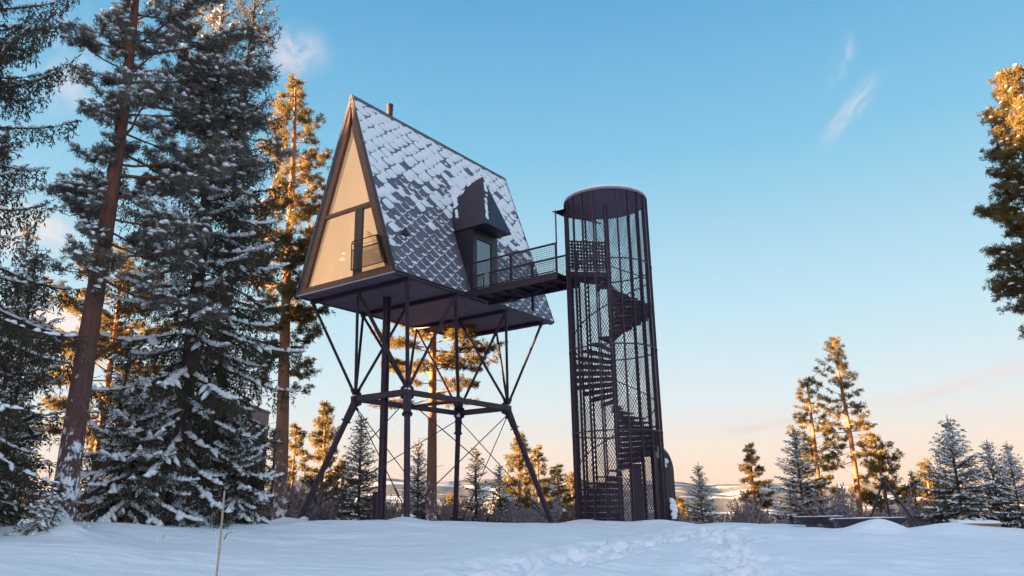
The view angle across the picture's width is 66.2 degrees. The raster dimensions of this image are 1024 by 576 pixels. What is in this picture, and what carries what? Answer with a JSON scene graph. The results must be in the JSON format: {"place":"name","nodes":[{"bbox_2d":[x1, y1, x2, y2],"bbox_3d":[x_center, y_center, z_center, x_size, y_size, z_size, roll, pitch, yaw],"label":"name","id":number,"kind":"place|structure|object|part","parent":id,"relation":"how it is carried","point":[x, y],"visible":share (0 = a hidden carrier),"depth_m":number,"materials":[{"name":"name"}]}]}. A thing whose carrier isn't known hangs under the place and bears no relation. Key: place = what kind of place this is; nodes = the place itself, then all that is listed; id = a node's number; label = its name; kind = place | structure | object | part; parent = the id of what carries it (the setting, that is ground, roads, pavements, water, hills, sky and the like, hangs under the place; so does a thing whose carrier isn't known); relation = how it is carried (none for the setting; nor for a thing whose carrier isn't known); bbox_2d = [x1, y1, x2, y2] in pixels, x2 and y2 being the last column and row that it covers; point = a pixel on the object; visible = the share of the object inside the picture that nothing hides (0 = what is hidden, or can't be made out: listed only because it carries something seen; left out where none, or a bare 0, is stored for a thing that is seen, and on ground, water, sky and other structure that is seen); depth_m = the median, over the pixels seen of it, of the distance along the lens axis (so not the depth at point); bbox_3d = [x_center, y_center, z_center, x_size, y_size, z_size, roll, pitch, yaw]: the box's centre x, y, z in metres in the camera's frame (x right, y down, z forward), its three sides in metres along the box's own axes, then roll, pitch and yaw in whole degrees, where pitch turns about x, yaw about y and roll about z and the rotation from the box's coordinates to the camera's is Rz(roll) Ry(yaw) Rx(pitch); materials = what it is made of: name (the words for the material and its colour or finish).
{"place":"outdoors","nodes":[
{"label":"outdoors","id":0,"kind":"place"},
{"bbox_2d":[0,478,1023,575],"bbox_3d":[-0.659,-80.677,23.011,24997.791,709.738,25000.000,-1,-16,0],"label":"ground","id":1,"kind":"structure","parent":0,"point":[397,546],"depth_m":17.25,"materials":[{"name":"white snow"}]},
{"bbox_2d":[0,361,36,526],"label":"spruce tree","id":2,"kind":"object","parent":1,"relation":"on","point":[11,396],"visible":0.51,"depth_m":19.35,"materials":[{"name":"green plant"}]},
{"bbox_2d":[0,220,46,523],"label":"spruce tree","id":3,"kind":"object","parent":1,"relation":"on","point":[28,237],"visible":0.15,"depth_m":31.36,"materials":[{"name":"green plant"}]},
{"bbox_2d":[0,246,68,526],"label":"spruce tree","id":4,"kind":"object","parent":1,"relation":"on","point":[37,435],"visible":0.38,"depth_m":22.21,"materials":[{"name":"green plant"}]},
{"bbox_2d":[5,485,68,534],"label":"sapling","id":5,"kind":"object","parent":1,"relation":"on","point":[41,516],"visible":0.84,"depth_m":16.41,"materials":[{"name":"plant"}]},
{"bbox_2d":[0,0,92,514],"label":"spruce tree","id":6,"kind":"object","parent":1,"relation":"on","point":[13,326],"visible":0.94,"depth_m":18.28,"materials":[{"name":"green plant"}]},
{"bbox_2d":[81,515,98,529],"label":"twig","id":7,"kind":"object","parent":1,"relation":"on","point":[89,524],"visible":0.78,"depth_m":16.80,"materials":[{"name":"wood"}]},
{"bbox_2d":[35,242,185,521],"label":"pine tree","id":8,"kind":"object","parent":1,"relation":"on","point":[113,326],"visible":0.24,"depth_m":41.75,"materials":[{"name":"green plant"}]},
{"bbox_2d":[77,345,146,521],"bbox_3d":[-13.743,5.561,27.453,2.729,7.762,3.307,0,-16,-3],"label":"spruce tree","id":9,"kind":"object","parent":1,"relation":"on","point":[119,378],"visible":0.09,"depth_m":27.64,"materials":[{"name":"green plant"}]},
{"bbox_2d":[77,362,206,527],"bbox_3d":[-9.498,4.649,20.002,3.573,5.642,3.494,-1,-16,0],"label":"spruce tree","id":10,"kind":"object","parent":1,"relation":"on","point":[116,460],"visible":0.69,"depth_m":19.72,"materials":[{"name":"green plant"}]},
{"bbox_2d":[154,531,170,543],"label":"twig","id":11,"kind":"object","parent":1,"relation":"on","point":[161,539],"visible":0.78,"depth_m":16.71,"materials":[{"name":"wood"}]},
{"bbox_2d":[36,0,299,523],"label":"pine tree","id":12,"kind":"object","parent":1,"relation":"on","point":[202,74],"visible":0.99,"depth_m":19.63,"materials":[{"name":"green plant"}]},
{"bbox_2d":[45,0,306,528],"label":"spruce tree","id":13,"kind":"object","parent":1,"relation":"on","point":[184,376],"visible":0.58,"depth_m":22.14,"materials":[{"name":"green plant"}]},
{"bbox_2d":[135,401,270,511],"bbox_3d":[-14.114,8.411,35.370,4.697,6.099,4.700,-1,-16,0],"label":"grey cabin","id":14,"kind":"object","parent":1,"relation":"on","point":[262,418],"visible":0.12,"depth_m":36.86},
{"bbox_2d":[148,388,262,524],"bbox_3d":[-10.234,6.192,25.898,3.994,6.306,3.905,-2,-16,2],"label":"spruce tree","id":15,"kind":"object","parent":1,"relation":"on","point":[219,499],"visible":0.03,"depth_m":25.59,"materials":[{"name":"green plant"}]},
{"bbox_2d":[215,491,224,575],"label":"marker stick","id":16,"kind":"object","parent":1,"relation":"on","point":[219,548],"visible":1,"depth_m":12.42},
{"bbox_2d":[212,527,238,545],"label":"twig","id":17,"kind":"object","parent":1,"relation":"on","point":[223,539],"visible":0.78,"depth_m":16.71,"materials":[{"name":"wood"}]},
{"bbox_2d":[156,0,296,523],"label":"spruce tree","id":18,"kind":"object","parent":1,"relation":"on","point":[264,210],"visible":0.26,"depth_m":26.90,"materials":[{"name":"green plant"}]},
{"bbox_2d":[192,407,284,523],"bbox_3d":[-7.994,5.799,23.021,2.877,4.646,2.943,1,-16,-7],"label":"spruce tree","id":19,"kind":"object","parent":1,"relation":"on","point":[238,505],"visible":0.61,"depth_m":22.67,"materials":[{"name":"green plant"}]},
{"bbox_2d":[255,497,271,522],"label":"frosted bush","id":20,"kind":"object","parent":1,"relation":"on","point":[266,513],"visible":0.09,"depth_m":31.96,"materials":[{"name":"grey plant"}]},
{"bbox_2d":[261,429,292,516],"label":"spruce tree","id":21,"kind":"object","parent":1,"relation":"on","point":[271,487],"visible":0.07,"depth_m":37.03,"materials":[{"name":"green plant"}]},
{"bbox_2d":[232,72,335,519],"bbox_3d":[-9.526,0.137,33.167,4.797,20.202,5.095,3,-16,-14],"label":"pine tree","id":22,"kind":"object","parent":1,"relation":"on","point":[302,314],"visible":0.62,"depth_m":32.82,"materials":[{"name":"green plant"}]},
{"bbox_2d":[267,499,303,517],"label":"frosted bush","id":23,"kind":"object","parent":1,"relation":"on","point":[292,515],"visible":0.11,"depth_m":34.78,"materials":[{"name":"grey plant"}]},
{"bbox_2d":[267,422,312,509],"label":"pine tree","id":24,"kind":"object","parent":1,"relation":"on","point":[298,439],"visible":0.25,"depth_m":50.98,"materials":[{"name":"green plant"}]},
{"bbox_2d":[266,476,337,520],"bbox_3d":[-10.164,10.909,37.389,2.912,4.064,2.882,-12,-19,33],"label":"frosted bush","id":25,"kind":"object","parent":1,"relation":"on","point":[300,499],"visible":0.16,"depth_m":37.31,"materials":[{"name":"plant"}]},
{"bbox_2d":[294,501,343,520],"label":"frosted bush","id":26,"kind":"object","parent":1,"relation":"on","point":[328,516],"visible":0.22,"depth_m":36.19,"materials":[{"name":"grey plant"}]},
{"bbox_2d":[294,398,347,515],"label":"pine tree","id":27,"kind":"object","parent":1,"relation":"on","point":[327,434],"visible":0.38,"depth_m":45.06,"materials":[{"name":"green plant"}]},
{"bbox_2d":[305,491,370,519],"bbox_3d":[-8.338,11.531,38.407,2.566,3.466,3.160,-6,-17,18],"label":"frosted bush","id":28,"kind":"object","parent":1,"relation":"on","point":[325,502],"visible":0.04,"depth_m":38.37,"materials":[{"name":"grey plant"}]},
{"bbox_2d":[324,457,357,515],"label":"pine tree","id":29,"kind":"object","parent":1,"relation":"on","point":[343,482],"visible":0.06,"depth_m":45.59,"materials":[{"name":"green plant"}]},
{"bbox_2d":[314,491,396,518],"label":"frosted bush","id":30,"kind":"object","parent":1,"relation":"on","point":[331,510],"visible":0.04,"depth_m":41.07,"materials":[{"name":"plant"}]},
{"bbox_2d":[333,415,386,519],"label":"spruce tree","id":31,"kind":"object","parent":1,"relation":"on","point":[359,486],"visible":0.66,"depth_m":35.91,"materials":[{"name":"green plant"}]},
{"bbox_2d":[341,498,402,519],"bbox_3d":[-6.423,10.925,36.341,2.482,2.461,2.457,-12,-19,33],"label":"frosted bush","id":32,"kind":"object","parent":1,"relation":"on","point":[391,509],"visible":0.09,"depth_m":36.27,"materials":[{"name":"grey plant"}]},
{"bbox_2d":[370,494,399,516],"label":"frosted bush","id":33,"kind":"object","parent":1,"relation":"on","point":[388,503],"visible":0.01,"depth_m":41.81,"materials":[{"name":"grey plant"}]},
{"bbox_2d":[386,499,416,518],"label":"frosted bush","id":34,"kind":"object","parent":1,"relation":"on","point":[401,507],"visible":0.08,"depth_m":36.80,"materials":[{"name":"plant"}]},
{"bbox_2d":[387,491,425,519],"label":"frosted bush","id":35,"kind":"object","parent":1,"relation":"on","point":[424,510],"visible":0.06,"depth_m":38.76,"materials":[{"name":"grey plant"}]},
{"bbox_2d":[400,438,441,518],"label":"spruce tree","id":36,"kind":"object","parent":1,"relation":"on","point":[417,481],"visible":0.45,"depth_m":38.78,"materials":[{"name":"green plant"}]},
{"bbox_2d":[295,94,554,522],"bbox_3d":[-3.141,1.693,33.225,6.370,18.605,10.637,-12,-19,34],"label":"treetop cabin","id":37,"kind":"object","parent":1,"relation":"on","point":[411,223],"visible":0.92,"depth_m":31.43,"materials":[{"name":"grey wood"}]},
{"bbox_2d":[355,205,384,274],"bbox_3d":[-5.217,-1.871,29.261,1.633,2.655,0.090,-12,-19,34],"label":"balcony door","id":38,"kind":"structure","parent":37,"relation":"in","point":[360,212],"depth_m":29.65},
{"bbox_2d":[474,233,496,289],"bbox_3d":[-1.103,-0.826,32.575,0.125,2.650,1.540,-12,-19,34],"label":"entrance door","id":39,"kind":"structure","parent":37,"relation":"in","point":[484,248],"depth_m":32.66,"materials":[{"name":"grey"}]},
{"bbox_2d":[366,322,509,520],"bbox_3d":[-3.371,4.038,37.309,6.546,16.196,6.749,8,-18,-27],"label":"pine tree","id":40,"kind":"object","parent":1,"relation":"on","point":[446,364],"visible":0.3,"depth_m":36.61,"materials":[{"name":"green plant"}]},
{"bbox_2d":[437,498,459,520],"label":"frosted bush","id":41,"kind":"object","parent":1,"relation":"on","point":[441,510],"visible":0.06,"depth_m":40.92,"materials":[{"name":"grey plant"}]},
{"bbox_2d":[437,492,468,519],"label":"pine tree","id":42,"kind":"object","parent":1,"relation":"on","point":[448,498],"visible":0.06,"depth_m":57.62,"materials":[{"name":"green plant"}]},
{"bbox_2d":[440,494,485,521],"bbox_3d":[-2.519,12.263,40.143,2.096,3.497,2.581,-4,-16,10],"label":"frosted bush","id":43,"kind":"object","parent":1,"relation":"on","point":[447,510],"visible":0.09,"depth_m":39.81,"materials":[{"name":"grey plant"}]},
{"bbox_2d":[450,448,493,521],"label":"spruce tree","id":44,"kind":"object","parent":1,"relation":"on","point":[475,482],"visible":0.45,"depth_m":39.71,"materials":[{"name":"green plant"}]},
{"bbox_2d":[458,499,506,522],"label":"frosted bush","id":45,"kind":"object","parent":1,"relation":"on","point":[469,516],"visible":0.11,"depth_m":37.87,"materials":[{"name":"grey plant"}]},
{"bbox_2d":[461,495,535,520],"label":"frosted bush","id":46,"kind":"object","parent":1,"relation":"on","point":[472,512],"visible":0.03,"depth_m":44.26,"materials":[{"name":"grey plant"}]},
{"bbox_2d":[484,465,514,522],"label":"spruce tree","id":47,"kind":"object","parent":1,"relation":"on","point":[502,504],"visible":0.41,"depth_m":38.63,"materials":[{"name":"green plant"}]},
{"bbox_2d":[479,501,541,522],"bbox_3d":[0.051,11.432,37.258,3.081,2.459,2.502,-16,-22,42],"label":"frosted bush","id":48,"kind":"object","parent":1,"relation":"on","point":[502,515],"visible":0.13,"depth_m":36.99,"materials":[{"name":"grey plant"}]},
{"bbox_2d":[497,430,539,521],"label":"pine tree","id":49,"kind":"object","parent":1,"relation":"on","point":[519,464],"visible":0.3,"depth_m":48.52,"materials":[{"name":"green plant"}]},
{"bbox_2d":[501,503,554,522],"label":"frosted bush","id":50,"kind":"object","parent":1,"relation":"on","point":[531,519],"visible":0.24,"depth_m":35.31,"materials":[{"name":"grey plant"}]},
{"bbox_2d":[507,495,566,522],"bbox_3d":[1.397,11.643,38.340,2.956,3.138,2.986,-4,-16,10],"label":"frosted bush","id":51,"kind":"object","parent":1,"relation":"on","point":[556,514],"visible":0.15,"depth_m":37.85,"materials":[{"name":"grey plant"}]},
{"bbox_2d":[521,443,555,509],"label":"pine tree","id":52,"kind":"object","parent":1,"relation":"on","point":[537,456],"visible":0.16,"depth_m":53.35,"materials":[{"name":"green plant"}]},
{"bbox_2d":[541,463,574,519],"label":"pine tree","id":53,"kind":"object","parent":1,"relation":"on","point":[567,499],"visible":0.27,"depth_m":45.38,"materials":[{"name":"green plant"}]},
{"bbox_2d":[541,501,590,522],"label":"frosted bush","id":54,"kind":"object","parent":1,"relation":"on","point":[572,517],"visible":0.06,"depth_m":38.74,"materials":[{"name":"grey plant"}]},
{"bbox_2d":[560,470,592,518],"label":"pine tree","id":55,"kind":"object","parent":1,"relation":"on","point":[570,477],"visible":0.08,"depth_m":56.14,"materials":[{"name":"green plant"}]},
{"bbox_2d":[552,184,668,521],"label":"stair tower","id":56,"kind":"structure","parent":1,"relation":"on","point":[627,313],"depth_m":27.42,"materials":[{"name":"black metal"}]},
{"bbox_2d":[466,242,578,310],"bbox_3d":[0.348,-0.207,30.548,4.285,1.998,1.550,-12,-19,34],"label":"footbridge","id":57,"kind":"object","parent":56,"relation":"attached to","point":[517,289],"visible":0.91,"depth_m":30.33,"materials":[{"name":"black metal"}]},
{"bbox_2d":[654,448,675,519],"bbox_3d":[5.336,7.048,27.464,0.601,3.022,0.859,-1,-16,0],"label":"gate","id":58,"kind":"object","parent":1,"relation":"on","point":[670,480],"visible":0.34,"depth_m":27.21,"materials":[{"name":"black metal"}]},
{"bbox_3d":[5.362,6.981,27.087,0.446,2.944,0.018,-1,-16,0],"label":"door","id":59,"kind":"part","parent":58,"relation":"part of","materials":[{"name":"black metal"}]},
{"bbox_2d":[668,498,678,520],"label":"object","id":60,"kind":"object","parent":1,"relation":"on","point":[673,512],"visible":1,"depth_m":26.12,"materials":[{"name":"white"}]},
{"bbox_2d":[676,496,701,520],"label":"pine tree","id":61,"kind":"object","parent":1,"relation":"on","point":[680,505],"visible":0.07,"depth_m":55.56,"materials":[{"name":"green plant"}]},
{"bbox_2d":[679,509,706,522],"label":"frosted bush","id":62,"kind":"object","parent":1,"relation":"on","point":[686,517],"depth_m":39.78,"materials":[{"name":"grey plant"}]},
{"bbox_2d":[679,513,708,523],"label":"frosted bush","id":63,"kind":"object","parent":1,"relation":"on","point":[690,518],"visible":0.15,"depth_m":33.95,"materials":[{"name":"grey plant"}]},
{"bbox_2d":[684,463,720,523],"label":"spruce tree","id":64,"kind":"object","parent":1,"relation":"on","point":[700,496],"visible":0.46,"depth_m":38.52,"materials":[{"name":"green plant"}]},
{"bbox_2d":[696,512,735,523],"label":"frosted bush","id":65,"kind":"object","parent":1,"relation":"on","point":[716,520],"visible":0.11,"depth_m":35.36,"materials":[{"name":"grey plant"}]},
{"bbox_2d":[726,492,765,523],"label":"frosted bush","id":66,"kind":"object","parent":1,"relation":"on","point":[739,517],"visible":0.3,"depth_m":36.23,"materials":[{"name":"grey plant"}]},
{"bbox_2d":[733,443,775,521],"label":"pine tree","id":67,"kind":"object","parent":1,"relation":"on","point":[746,466],"visible":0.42,"depth_m":42.42,"materials":[{"name":"green plant"}]},
{"bbox_2d":[744,509,793,523],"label":"frosted bush","id":68,"kind":"object","parent":1,"relation":"on","point":[769,518],"visible":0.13,"depth_m":35.22,"materials":[{"name":"grey plant"}]},
{"bbox_2d":[757,507,802,524],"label":"frosted bush","id":69,"kind":"object","parent":1,"relation":"on","point":[764,520],"visible":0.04,"depth_m":40.55,"materials":[{"name":"grey plant"}]},
{"bbox_2d":[768,425,840,524],"bbox_3d":[13.144,9.569,36.727,4.053,6.345,4.128,1,-16,-9],"label":"spruce tree","id":70,"kind":"object","parent":1,"relation":"on","point":[802,490],"visible":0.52,"depth_m":36.83,"materials":[{"name":"green plant"}]},
{"bbox_2d":[783,376,856,515],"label":"pine tree","id":71,"kind":"object","parent":1,"relation":"on","point":[807,382],"visible":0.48,"depth_m":47.30,"materials":[{"name":"green plant"}]},
{"bbox_2d":[793,515,846,527],"bbox_3d":[10.700,8.290,27.308,1.751,0.714,0.507,-4,-16,10],"label":"fire pit bench","id":72,"kind":"object","parent":1,"relation":"on","point":[813,521],"visible":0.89,"depth_m":27.21,"materials":[{"name":"brown"}]},
{"bbox_2d":[785,482,857,527],"bbox_3d":[14.438,10.430,35.392,2.935,3.362,2.905,5,-17,-22],"label":"frosted bush","id":73,"kind":"object","parent":1,"relation":"on","point":[842,509],"visible":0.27,"depth_m":35.05,"materials":[{"name":"grey plant"}]},
{"bbox_2d":[810,336,885,516],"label":"pine tree","id":74,"kind":"object","parent":1,"relation":"on","point":[859,424],"visible":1,"depth_m":43.45,"materials":[{"name":"green plant"}]},
{"bbox_2d":[829,517,909,527],"bbox_3d":[11.738,7.898,25.750,2.548,0.738,0.507,0,-16,-2],"label":"fire pit bench","id":75,"kind":"object","parent":1,"relation":"on","point":[843,522],"visible":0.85,"depth_m":25.61,"materials":[{"name":"brown"}]},
{"bbox_2d":[854,507,890,516],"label":"frosted bush","id":76,"kind":"object","parent":1,"relation":"on","point":[873,514],"visible":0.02,"depth_m":38.62,"materials":[{"name":"grey plant"}]},
{"bbox_2d":[847,499,916,525],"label":"frosted bush","id":77,"kind":"object","parent":1,"relation":"on","point":[893,510],"visible":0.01,"depth_m":42.00,"materials":[{"name":"grey plant"}]},
{"bbox_2d":[847,430,923,516],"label":"pine tree","id":78,"kind":"object","parent":1,"relation":"on","point":[874,466],"visible":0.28,"depth_m":48.31,"materials":[{"name":"green plant"}]},
{"bbox_2d":[870,477,918,526],"bbox_3d":[13.069,7.597,27.144,1.278,2.054,2.763,-1,-16,0],"label":"fire tripod","id":79,"kind":"object","parent":1,"relation":"on","point":[883,482],"visible":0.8,"depth_m":27.31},
{"bbox_2d":[876,512,919,525],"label":"frosted bush","id":80,"kind":"object","parent":1,"relation":"on","point":[881,514],"depth_m":37.87,"materials":[{"name":"grey plant"}]},
{"bbox_2d":[904,471,928,523],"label":"spruce tree","id":81,"kind":"object","parent":1,"relation":"on","point":[917,494],"visible":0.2,"depth_m":38.62,"materials":[{"name":"green plant"}]},
{"bbox_2d":[896,492,963,527],"bbox_3d":[19.203,11.091,36.301,2.837,3.371,2.808,3,-16,-14],"label":"frosted bush","id":82,"kind":"object","parent":1,"relation":"on","point":[912,511],"visible":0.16,"depth_m":36.37,"materials":[{"name":"grey plant"}]},
{"bbox_2d":[900,457,959,520],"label":"pine tree","id":83,"kind":"object","parent":1,"relation":"on","point":[927,484],"visible":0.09,"depth_m":52.19,"materials":[{"name":"green plant"}]},
{"bbox_2d":[932,482,954,519],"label":"spruce tree","id":84,"kind":"object","parent":1,"relation":"on","point":[940,499],"visible":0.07,"depth_m":37.59,"materials":[{"name":"green plant"}]},
{"bbox_2d":[935,468,971,516],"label":"pine tree","id":85,"kind":"object","parent":1,"relation":"on","point":[951,493],"depth_m":56.79,"materials":[{"name":"green plant"}]},
{"bbox_2d":[910,414,1011,524],"bbox_3d":[20.028,8.841,34.506,5.083,6.647,4.293,-5,-17,15],"label":"spruce tree","id":86,"kind":"object","parent":1,"relation":"on","point":[950,443],"visible":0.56,"depth_m":34.74,"materials":[{"name":"green plant"}]},
{"bbox_2d":[949,520,1000,526],"bbox_3d":[15.344,8.030,25.976,1.349,0.722,0.843,-4,-16,11],"label":"plank box","id":87,"kind":"object","parent":1,"relation":"on","point":[992,523],"visible":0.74,"depth_m":25.69,"materials":[{"name":"brown"}]},
{"bbox_2d":[971,438,1023,526],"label":"spruce tree","id":88,"kind":"object","parent":1,"relation":"on","point":[990,462],"visible":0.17,"depth_m":35.83,"materials":[{"name":"green plant"}]},
{"bbox_2d":[972,63,1023,339],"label":"pine tree","id":89,"kind":"object","parent":1,"relation":"on","point":[1009,260],"visible":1,"depth_m":25.91,"materials":[{"name":"green plant"}]},
{"bbox_2d":[989,443,1023,528],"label":"spruce tree","id":90,"kind":"object","parent":1,"relation":"on","point":[1013,514],"visible":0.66,"depth_m":33.74,"materials":[{"name":"green plant"}]},
{"bbox_2d":[0,0,1023,486],"label":"sky","id":91,"kind":"structure","parent":0,"point":[808,172],"materials":[{"name":"blue"}]}
]}

